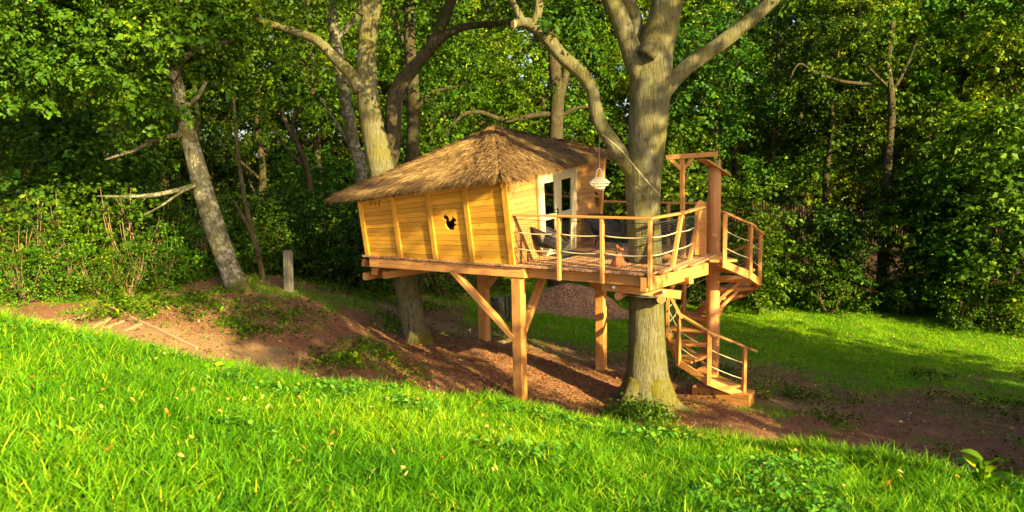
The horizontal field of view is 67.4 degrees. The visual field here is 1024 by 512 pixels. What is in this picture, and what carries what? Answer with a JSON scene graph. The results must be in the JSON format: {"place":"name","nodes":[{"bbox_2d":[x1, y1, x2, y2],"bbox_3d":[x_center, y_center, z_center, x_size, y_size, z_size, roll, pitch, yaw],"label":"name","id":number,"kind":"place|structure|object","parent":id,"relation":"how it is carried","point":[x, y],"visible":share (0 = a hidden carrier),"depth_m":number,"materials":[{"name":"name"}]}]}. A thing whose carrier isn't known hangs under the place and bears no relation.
{"place":"outdoors","nodes":[
{"label":"outdoors","id":0,"kind":"place"},
{"bbox_2d":[0,303,1023,511],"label":"grass","id":1,"kind":"structure","parent":0,"point":[418,468],"depth_m":6.40,"materials":[{"name":"green plant"}]},
{"bbox_2d":[0,160,1023,511],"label":"ground","id":2,"kind":"structure","parent":0,"point":[732,414],"depth_m":17.33,"materials":[{"name":"brown soil"}]},
{"bbox_2d":[0,3,60,211],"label":"broadleaf tree","id":3,"kind":"object","parent":2,"relation":"on","point":[7,140],"visible":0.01,"depth_m":35.66,"materials":[{"name":"green plant"}]},
{"bbox_2d":[0,229,65,302],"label":"shrub","id":4,"kind":"object","parent":2,"relation":"on","point":[2,259],"visible":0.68,"depth_m":17.83,"materials":[{"name":"green plant"}]},
{"bbox_2d":[0,247,74,308],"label":"shrub","id":5,"kind":"object","parent":2,"relation":"on","point":[20,289],"visible":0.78,"depth_m":17.70,"materials":[{"name":"green plant"}]},
{"bbox_2d":[0,172,113,288],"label":"shrub","id":6,"kind":"object","parent":2,"relation":"on","point":[18,215],"visible":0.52,"depth_m":19.26,"materials":[{"name":"green plant"}]},
{"bbox_2d":[0,79,119,253],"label":"young tree","id":7,"kind":"object","parent":2,"relation":"on","point":[28,141],"visible":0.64,"depth_m":22.74,"materials":[{"name":"green plant"}]},
{"bbox_2d":[0,0,124,218],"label":"broadleaf tree","id":8,"kind":"object","parent":2,"relation":"on","point":[12,138],"visible":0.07,"depth_m":25.98,"materials":[{"name":"green plant"}]},
{"bbox_2d":[18,225,115,301],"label":"shrub","id":9,"kind":"object","parent":2,"relation":"on","point":[73,256],"visible":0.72,"depth_m":18.16,"materials":[{"name":"green plant"}]},
{"bbox_2d":[22,200,135,286],"bbox_3d":[-11.304,-0.138,19.841,2.795,2.544,3.574,-8,10,-40],"label":"shrub","id":10,"kind":"object","parent":2,"relation":"on","point":[62,223],"visible":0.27,"depth_m":19.43,"materials":[{"name":"green plant"}]},
{"bbox_2d":[0,73,169,252],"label":"young tree","id":11,"kind":"object","parent":2,"relation":"on","point":[77,153],"visible":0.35,"depth_m":23.39,"materials":[{"name":"green plant"}]},
{"bbox_2d":[13,2,162,214],"bbox_3d":[-21.273,-9.116,37.650,8.818,14.898,7.584,-8,10,-40],"label":"broadleaf tree","id":12,"kind":"object","parent":2,"relation":"on","point":[86,125],"depth_m":36.81,"materials":[{"name":"green plant"}]},
{"bbox_2d":[48,249,145,302],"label":"shrub","id":13,"kind":"object","parent":2,"relation":"on","point":[86,287],"visible":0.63,"depth_m":18.16,"materials":[{"name":"green plant"}]},
{"bbox_2d":[4,0,201,239],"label":"broadleaf tree","id":14,"kind":"object","parent":2,"relation":"on","point":[162,166],"visible":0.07,"depth_m":29.57,"materials":[{"name":"green plant"}]},
{"bbox_2d":[52,166,188,280],"bbox_3d":[-10.415,-0.592,20.301,3.469,3.552,3.591,3,9,27],"label":"shrub","id":15,"kind":"object","parent":2,"relation":"on","point":[140,209],"visible":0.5,"depth_m":19.98,"materials":[{"name":"green plant"}]},
{"bbox_2d":[80,241,172,303],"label":"shrub","id":16,"kind":"object","parent":2,"relation":"on","point":[121,287],"visible":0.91,"depth_m":18.35,"materials":[{"name":"green plant"}]},
{"bbox_2d":[0,0,271,292],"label":"oak tree","id":17,"kind":"object","parent":2,"relation":"on","point":[83,24],"visible":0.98,"depth_m":17.89,"materials":[{"name":"green plant"}]},
{"bbox_2d":[66,0,221,212],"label":"broadleaf tree","id":18,"kind":"object","parent":2,"relation":"on","point":[171,157],"visible":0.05,"depth_m":38.43,"materials":[{"name":"green plant"}]},
{"bbox_2d":[110,306,197,349],"bbox_3d":[-7.855,1.557,16.720,3.411,0.587,0.092,4,9,36],"label":"log edging","id":19,"kind":"object","parent":2,"relation":"on","point":[165,333],"visible":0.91,"depth_m":16.46,"materials":[{"name":"brown wood"}]},
{"bbox_2d":[81,174,231,267],"bbox_3d":[-10.037,-0.784,22.455,4.101,3.296,3.661,-3,8,-17],"label":"shrub","id":20,"kind":"object","parent":2,"relation":"on","point":[185,208],"visible":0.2,"depth_m":21.82,"materials":[{"name":"green plant"}]},
{"bbox_2d":[123,223,207,292],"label":"shrub","id":21,"kind":"object","parent":2,"relation":"on","point":[162,252],"visible":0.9,"depth_m":19.04,"materials":[{"name":"green plant"}]},
{"bbox_2d":[155,208,252,281],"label":"shrub","id":22,"kind":"object","parent":2,"relation":"on","point":[202,256],"visible":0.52,"depth_m":20.17,"materials":[{"name":"green plant"}]},
{"bbox_2d":[137,0,283,208],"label":"broadleaf tree","id":23,"kind":"object","parent":2,"relation":"on","point":[194,111],"visible":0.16,"depth_m":30.35,"materials":[{"name":"green plant"}]},
{"bbox_2d":[202,360,235,371],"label":"dock plant","id":24,"kind":"object","parent":2,"relation":"on","point":[229,363],"visible":0.69,"depth_m":9.91,"materials":[{"name":"green plant"}]},
{"bbox_2d":[158,0,290,218],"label":"broadleaf tree","id":25,"kind":"object","parent":2,"relation":"on","point":[231,171],"visible":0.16,"depth_m":40.80,"materials":[{"name":"green plant"}]},
{"bbox_2d":[192,71,271,280],"bbox_3d":[-7.152,-1.957,20.079,1.790,5.966,2.021,4,9,31],"label":"sapling","id":26,"kind":"object","parent":2,"relation":"on","point":[248,222],"visible":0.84,"depth_m":20.07,"materials":[{"name":"green plant"}]},
{"bbox_2d":[203,189,316,276],"bbox_3d":[-7.232,-0.464,22.363,3.669,2.949,3.276,-7,9,-35],"label":"shrub","id":27,"kind":"object","parent":2,"relation":"on","point":[265,238],"visible":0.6,"depth_m":21.96,"materials":[{"name":"green plant"}]},
{"bbox_2d":[62,261,465,386],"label":"ground weeds","id":28,"kind":"object","parent":2,"relation":"on","point":[351,356],"visible":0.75,"depth_m":17.65,"materials":[{"name":"green plant"}]},
{"bbox_2d":[196,0,340,225],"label":"broadleaf tree","id":29,"kind":"object","parent":2,"relation":"on","point":[259,142],"visible":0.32,"depth_m":33.34,"materials":[{"name":"green plant"}]},
{"bbox_2d":[219,67,338,213],"bbox_3d":[-7.935,-2.780,26.256,3.910,7.254,2.403,-1,8,0],"label":"broadleaf tree","id":30,"kind":"object","parent":2,"relation":"on","point":[303,162],"visible":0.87,"depth_m":26.12,"materials":[{"name":"green plant"}]},
{"bbox_2d":[221,182,345,275],"bbox_3d":[-7.171,-0.658,24.602,4.317,3.469,3.854,0,8,10],"label":"shrub","id":31,"kind":"object","parent":2,"relation":"on","point":[308,193],"visible":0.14,"depth_m":23.82,"materials":[{"name":"green plant"}]},
{"bbox_2d":[283,250,293,291],"bbox_3d":[-5.769,0.449,19.818,0.222,1.198,0.203,2,8,22],"label":"wooden post","id":32,"kind":"object","parent":2,"relation":"on","point":[288,270],"visible":0.83,"depth_m":19.74,"materials":[{"name":"grey wood"}]},
{"bbox_2d":[240,0,358,216],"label":"broadleaf tree","id":33,"kind":"object","parent":2,"relation":"on","point":[302,139],"visible":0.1,"depth_m":42.14,"materials":[{"name":"green plant"}]},
{"bbox_2d":[223,0,402,185],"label":"broadleaf tree","id":34,"kind":"object","parent":2,"relation":"on","point":[314,127],"visible":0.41,"depth_m":32.12,"materials":[{"name":"green plant"}]},
{"bbox_2d":[254,0,373,287],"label":"broadleaf tree","id":35,"kind":"object","parent":2,"relation":"on","point":[350,137],"visible":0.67,"depth_m":23.45,"materials":[{"name":"green plant"}]},
{"bbox_2d":[259,141,368,264],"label":"young tree","id":36,"kind":"object","parent":2,"relation":"on","point":[327,172],"visible":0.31,"depth_m":28.36,"materials":[{"name":"green plant"}]},
{"bbox_2d":[267,186,393,293],"bbox_3d":[-5.181,-0.345,23.744,4.046,3.643,4.532,0,8,7],"label":"shrub","id":37,"kind":"object","parent":2,"relation":"on","point":[329,260],"visible":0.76,"depth_m":22.71,"materials":[{"name":"green plant"}]},
{"bbox_2d":[293,1,400,199],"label":"broadleaf tree","id":38,"kind":"object","parent":2,"relation":"on","point":[337,141],"visible":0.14,"depth_m":42.64,"materials":[{"name":"green plant"}]},
{"bbox_2d":[301,203,432,294],"bbox_3d":[-4.806,-0.120,25.176,4.317,3.469,3.854,-1,8,5],"label":"shrub","id":39,"kind":"object","parent":2,"relation":"on","point":[380,284],"visible":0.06,"depth_m":24.29,"materials":[{"name":"green plant"}]},
{"bbox_2d":[222,0,530,344],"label":"oak tree","id":40,"kind":"object","parent":2,"relation":"on","point":[382,145],"visible":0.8,"depth_m":18.56,"materials":[{"name":"green plant"}]},
{"bbox_2d":[327,0,476,163],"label":"broadleaf tree","id":41,"kind":"object","parent":2,"relation":"on","point":[381,58],"visible":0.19,"depth_m":34.01,"materials":[{"name":"green plant"}]},
{"bbox_2d":[376,0,490,165],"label":"broadleaf tree","id":42,"kind":"object","parent":2,"relation":"on","point":[449,115],"visible":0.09,"depth_m":43.31,"materials":[{"name":"green plant"}]},
{"bbox_2d":[393,271,476,302],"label":"shrub","id":43,"kind":"object","parent":2,"relation":"on","point":[442,283],"visible":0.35,"depth_m":27.17,"materials":[{"name":"green plant"}]},
{"bbox_2d":[376,0,503,295],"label":"broadleaf tree","id":44,"kind":"object","parent":2,"relation":"on","point":[415,103],"visible":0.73,"depth_m":25.35,"materials":[{"name":"green plant"}]},
{"bbox_2d":[377,0,503,282],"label":"broadleaf tree","id":45,"kind":"object","parent":2,"relation":"on","point":[441,137],"visible":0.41,"depth_m":29.70,"materials":[{"name":"green plant"}]},
{"bbox_2d":[423,10,528,148],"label":"broadleaf tree","id":46,"kind":"object","parent":2,"relation":"on","point":[482,123],"visible":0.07,"depth_m":45.69,"materials":[{"name":"green plant"}]},
{"bbox_2d":[450,274,536,292],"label":"shrub","id":47,"kind":"object","parent":2,"relation":"on","point":[498,281],"visible":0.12,"depth_m":30.44,"materials":[{"name":"green plant"}]},
{"bbox_2d":[491,296,507,320],"bbox_3d":[-0.396,1.668,23.756,0.612,0.820,0.610,-1,8,0],"label":"tree stump","id":48,"kind":"object","parent":2,"relation":"on","point":[498,305],"visible":0.52,"depth_m":23.54,"materials":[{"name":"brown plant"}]},
{"bbox_2d":[3,318,1003,493],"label":"fallen leaves","id":49,"kind":"object","parent":2,"relation":"on","point":[244,398],"visible":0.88,"depth_m":6.83,"materials":[{"name":"brown plant"}]},
{"bbox_2d":[508,294,511,321],"bbox_3d":[0.052,1.648,23.663,0.436,0.950,0.455,-1,8,0],"label":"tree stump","id":50,"kind":"object","parent":2,"relation":"on","point":[509,308],"visible":0.29,"depth_m":23.54,"materials":[{"name":"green wood"}]},
{"bbox_2d":[450,0,570,136],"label":"broadleaf tree","id":51,"kind":"object","parent":2,"relation":"on","point":[510,42],"visible":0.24,"depth_m":35.32,"materials":[{"name":"green plant"}]},
{"bbox_2d":[0,319,1023,511],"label":"meadow weeds","id":52,"kind":"object","parent":2,"relation":"on","point":[772,464],"visible":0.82,"depth_m":6.96,"materials":[{"name":"green plant"}]},
{"bbox_2d":[3,0,1023,230],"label":"wood","id":53,"kind":"object","parent":2,"relation":"on","point":[383,85],"visible":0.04,"depth_m":50.78,"materials":[{"name":"green plant"}]},
{"bbox_2d":[325,124,721,400],"bbox_3d":[0.233,0.036,17.255,8.179,6.035,5.625,4,9,36],"label":"treehouse","id":54,"kind":"object","parent":2,"relation":"on","point":[480,203],"visible":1,"depth_m":15.88,"materials":[{"name":"brown wood"}]},
{"bbox_2d":[530,226,569,256],"bbox_3d":[0.724,-0.318,16.075,0.980,0.737,0.857,-1,8,0],"label":"string chair","id":55,"kind":"object","parent":54,"relation":"on","point":[552,241],"visible":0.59,"depth_m":15.83,"materials":[{"name":"black fabric"}]},
{"bbox_2d":[541,175,558,254],"bbox_3d":[0.803,-0.885,16.497,0.137,1.687,0.981,3,9,30],"label":"door leaf","id":56,"kind":"structure","parent":54,"relation":"in","point":[549,186],"depth_m":16.46,"materials":[{"name":"beige paint"}]},
{"bbox_2d":[558,171,573,249],"bbox_3d":[1.194,-1.005,17.140,0.146,1.738,0.915,3,9,30],"label":"door leaf","id":57,"kind":"structure","parent":54,"relation":"in","point":[565,181],"depth_m":17.15,"materials":[{"name":"beige paint"}]},
{"bbox_2d":[585,214,623,244],"bbox_3d":[2.152,-0.591,17.899,0.880,0.739,0.956,-1,8,0],"label":"string chair","id":58,"kind":"object","parent":54,"relation":"on","point":[596,220],"visible":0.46,"depth_m":18.04,"materials":[{"name":"black"}]},
{"bbox_2d":[611,244,625,266],"bbox_3d":[2.056,-0.018,14.854,0.300,0.422,0.298,-1,8,0],"label":"figurine","id":59,"kind":"object","parent":54,"relation":"on","point":[616,261],"visible":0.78,"depth_m":14.78,"materials":[{"name":"ceramic"}]},
{"bbox_2d":[660,219,675,242],"bbox_3d":[3.435,-0.613,17.873,0.982,0.737,0.859,-1,8,0],"label":"string chair","id":60,"kind":"object","parent":54,"relation":"on","point":[666,226],"visible":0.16,"depth_m":17.56,"materials":[{"name":"black"}]},
{"bbox_2d":[24,267,1023,466],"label":"lawn grass","id":61,"kind":"structure","parent":2,"relation":"on","point":[574,323],"depth_m":22.57,"materials":[{"name":"green plant"}]},
{"bbox_2d":[450,0,605,287],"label":"broadleaf tree","id":62,"kind":"object","parent":2,"relation":"on","point":[556,113],"visible":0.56,"depth_m":27.87,"materials":[{"name":"green plant"}]},
{"bbox_2d":[487,0,602,132],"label":"broadleaf tree","id":63,"kind":"object","parent":2,"relation":"on","point":[519,72],"visible":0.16,"depth_m":43.29,"materials":[{"name":"green plant"}]},
{"bbox_2d":[355,328,740,424],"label":"bark mulch","id":64,"kind":"object","parent":2,"relation":"on","point":[485,354],"visible":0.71,"depth_m":17.52,"materials":[{"name":"brown wood"}]},
{"bbox_2d":[468,0,628,146],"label":"broadleaf tree","id":65,"kind":"object","parent":2,"relation":"on","point":[578,117],"visible":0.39,"depth_m":30.74,"materials":[{"name":"green plant"}]},
{"bbox_2d":[103,273,1022,468],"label":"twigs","id":66,"kind":"object","parent":2,"relation":"on","point":[679,385],"visible":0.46,"depth_m":16.92,"materials":[{"name":"brown wood"}]},
{"bbox_2d":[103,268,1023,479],"bbox_3d":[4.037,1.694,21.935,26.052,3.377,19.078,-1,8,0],"label":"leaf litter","id":67,"kind":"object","parent":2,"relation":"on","point":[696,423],"visible":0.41,"depth_m":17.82,"materials":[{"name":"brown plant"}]},
{"bbox_2d":[506,283,628,319],"bbox_3d":[1.812,1.616,28.065,5.400,1.273,3.600,-1,8,0],"label":"mulch heap","id":68,"kind":"object","parent":2,"relation":"on","point":[571,299],"visible":0.59,"depth_m":27.33,"materials":[{"name":"brown wood"}]},
{"bbox_2d":[528,0,629,183],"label":"broadleaf tree","id":69,"kind":"object","parent":2,"relation":"on","point":[621,95],"visible":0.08,"depth_m":42.02,"materials":[{"name":"green plant"}]},
{"bbox_2d":[563,114,693,242],"bbox_3d":[4.131,-2.413,35.147,7.932,7.879,6.700,-4,8,-21],"label":"young tree","id":70,"kind":"object","parent":2,"relation":"on","point":[618,130],"visible":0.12,"depth_m":33.77,"materials":[{"name":"green plant"}]},
{"bbox_2d":[597,391,681,424],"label":"ground plant","id":71,"kind":"object","parent":2,"relation":"on","point":[643,410],"visible":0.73,"depth_m":15.01,"materials":[{"name":"green plant"}]},
{"bbox_2d":[508,0,781,416],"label":"oak tree","id":72,"kind":"object","parent":2,"relation":"on","point":[656,79],"visible":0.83,"depth_m":14.97,"materials":[{"name":"brown plant"}]},
{"bbox_2d":[589,136,609,188],"bbox_3d":[1.761,-2.026,15.473,0.432,1.339,0.432,-1,8,0],"label":"hanging lantern","id":73,"kind":"object","parent":72,"relation":"hanging from","point":[596,179],"visible":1,"depth_m":15.46,"materials":[{"name":"white wicker"}]},
{"bbox_2d":[594,0,739,240],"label":"broadleaf tree","id":74,"kind":"object","parent":2,"relation":"on","point":[614,116],"visible":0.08,"depth_m":40.96,"materials":[{"name":"green plant"}]},
{"bbox_2d":[671,425,690,440],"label":"dock plant","id":75,"kind":"object","parent":2,"relation":"on","point":[682,427],"visible":0.62,"depth_m":8.95,"materials":[{"name":"green plant"}]},
{"bbox_2d":[603,115,762,308],"bbox_3d":[6.197,-1.563,29.785,5.815,7.731,6.773,-2,8,-9],"label":"young tree","id":76,"kind":"object","parent":2,"relation":"on","point":[670,193],"visible":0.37,"depth_m":29.12,"materials":[{"name":"green plant"}]},
{"bbox_2d":[697,433,731,451],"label":"dock plant","id":77,"kind":"object","parent":2,"relation":"on","point":[702,435],"visible":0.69,"depth_m":8.62,"materials":[{"name":"green plant"}]},
{"bbox_2d":[665,159,764,406],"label":"spiral staircase","id":78,"kind":"structure","parent":2,"relation":"on","point":[707,373],"depth_m":16.27,"materials":[{"name":"wood"}]},
{"bbox_2d":[643,0,794,285],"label":"broadleaf tree","id":79,"kind":"object","parent":2,"relation":"on","point":[720,71],"visible":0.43,"depth_m":32.09,"materials":[{"name":"green plant"}]},
{"bbox_2d":[687,170,820,314],"bbox_3d":[8.988,-0.360,28.447,4.876,5.566,4.187,0,8,9],"label":"young tree","id":80,"kind":"object","parent":2,"relation":"on","point":[759,296],"visible":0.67,"depth_m":28.12,"materials":[{"name":"green plant"}]},
{"bbox_2d":[672,0,836,242],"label":"broadleaf tree","id":81,"kind":"object","parent":2,"relation":"on","point":[734,163],"visible":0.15,"depth_m":40.27,"materials":[{"name":"green plant"}]},
{"bbox_2d":[745,255,815,308],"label":"shrub","id":82,"kind":"object","parent":2,"relation":"on","point":[791,301],"visible":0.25,"depth_m":29.60,"materials":[{"name":"green plant"}]},
{"bbox_2d":[692,0,876,260],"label":"broadleaf tree","id":83,"kind":"object","parent":2,"relation":"on","point":[761,142],"visible":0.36,"depth_m":34.41,"materials":[{"name":"green plant"}]},
{"bbox_2d":[724,0,882,254],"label":"broadleaf tree","id":84,"kind":"object","parent":2,"relation":"on","point":[802,160],"visible":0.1,"depth_m":41.97,"materials":[{"name":"green plant"}]},
{"bbox_2d":[612,342,1023,481],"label":"ground weeds","id":85,"kind":"object","parent":2,"relation":"on","point":[929,372],"visible":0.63,"depth_m":16.94,"materials":[{"name":"green plant"}]},
{"bbox_2d":[767,202,884,312],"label":"young tree","id":86,"kind":"object","parent":2,"relation":"on","point":[820,225],"visible":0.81,"depth_m":28.62,"materials":[{"name":"green plant"}]},
{"bbox_2d":[777,254,883,316],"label":"shrub","id":87,"kind":"object","parent":2,"relation":"on","point":[829,304],"visible":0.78,"depth_m":28.31,"materials":[{"name":"green plant"}]},
{"bbox_2d":[755,0,918,286],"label":"broadleaf tree","id":88,"kind":"object","parent":2,"relation":"on","point":[836,119],"visible":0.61,"depth_m":32.69,"materials":[{"name":"green plant"}]},
{"bbox_2d":[707,198,1016,274],"bbox_3d":[14.013,-0.121,30.815,12.302,4.578,0.215,-1,8,2],"label":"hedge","id":89,"kind":"object","parent":2,"relation":"on","point":[804,212],"visible":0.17,"depth_m":30.61,"materials":[{"name":"green plant"}]},
{"bbox_2d":[783,0,946,304],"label":"broadleaf tree","id":90,"kind":"object","parent":2,"relation":"on","point":[891,87],"visible":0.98,"depth_m":29.00,"materials":[{"name":"green plant"}]},
{"bbox_2d":[780,0,959,255],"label":"broadleaf tree","id":91,"kind":"object","parent":2,"relation":"on","point":[851,4],"visible":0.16,"depth_m":40.33,"materials":[{"name":"green plant"}]},
{"bbox_2d":[811,0,972,281],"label":"broadleaf tree","id":92,"kind":"object","parent":2,"relation":"on","point":[910,133],"visible":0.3,"depth_m":33.23,"materials":[{"name":"green plant"}]},
{"bbox_2d":[869,270,940,318],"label":"shrub","id":93,"kind":"object","parent":2,"relation":"on","point":[900,309],"visible":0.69,"depth_m":28.12,"materials":[{"name":"green plant"}]},
{"bbox_2d":[827,160,987,315],"bbox_3d":[14.806,-0.579,29.067,6.129,6.088,5.177,3,9,30],"label":"young tree","id":94,"kind":"object","parent":2,"relation":"on","point":[900,193],"visible":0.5,"depth_m":28.03,"materials":[{"name":"green plant"}]},
{"bbox_2d":[866,157,1009,321],"bbox_3d":[15.728,-0.609,28.291,4.652,6.185,5.418,5,10,38],"label":"young tree","id":95,"kind":"object","parent":2,"relation":"on","point":[967,255],"visible":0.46,"depth_m":27.36,"materials":[{"name":"green plant"}]},
{"bbox_2d":[854,0,1022,260],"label":"broadleaf tree","id":96,"kind":"object","parent":2,"relation":"on","point":[951,90],"visible":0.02,"depth_m":40.26,"materials":[{"name":"green plant"}]},
{"bbox_2d":[854,0,1023,278],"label":"broadleaf tree","id":97,"kind":"object","parent":2,"relation":"on","point":[975,15],"visible":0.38,"depth_m":30.19,"materials":[{"name":"green plant"}]},
{"bbox_2d":[897,137,1023,324],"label":"young tree","id":98,"kind":"object","parent":2,"relation":"on","point":[962,179],"visible":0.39,"depth_m":26.71,"materials":[{"name":"green plant"}]},
{"bbox_2d":[899,1,1023,211],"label":"broadleaf tree","id":99,"kind":"object","parent":2,"relation":"on","point":[966,91],"visible":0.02,"depth_m":38.06,"materials":[{"name":"green plant"}]},
{"bbox_2d":[935,284,996,333],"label":"shrub","id":100,"kind":"object","parent":2,"relation":"on","point":[967,325],"visible":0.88,"depth_m":26.12,"materials":[{"name":"green plant"}]},
{"bbox_2d":[909,0,1023,289],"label":"broadleaf tree","id":101,"kind":"object","parent":2,"relation":"on","point":[994,86],"visible":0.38,"depth_m":29.58,"materials":[{"name":"green plant"}]},
{"bbox_2d":[917,83,1023,331],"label":"young tree","id":102,"kind":"object","parent":2,"relation":"on","point":[1004,124],"visible":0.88,"depth_m":25.66,"materials":[{"name":"green plant"}]},
{"bbox_2d":[936,0,1023,274],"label":"broadleaf tree","id":103,"kind":"object","parent":2,"relation":"on","point":[1020,19],"visible":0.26,"depth_m":29.68,"materials":[{"name":"green plant"}]},
{"bbox_2d":[953,449,1016,486],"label":"dock plant","id":104,"kind":"object","parent":2,"relation":"on","point":[983,467],"visible":0.97,"depth_m":6.59,"materials":[{"name":"green plant"}]},
{"bbox_2d":[957,255,1023,338],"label":"shrub","id":105,"kind":"object","parent":2,"relation":"on","point":[1001,315],"visible":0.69,"depth_m":25.63,"materials":[{"name":"green plant"}]},
{"bbox_2d":[107,0,937,156],"label":"sky","id":106,"kind":"structure","parent":0,"point":[242,131],"materials":[{"name":"white"}]},
{"bbox_2d":[549,250,584,256],"bbox_3d":[1.207,-0.048,16.744,0.496,0.014,0.987,4,9,35],"label":"door mat","id":107,"kind":"object","parent":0,"point":[570,254],"depth_m":16.61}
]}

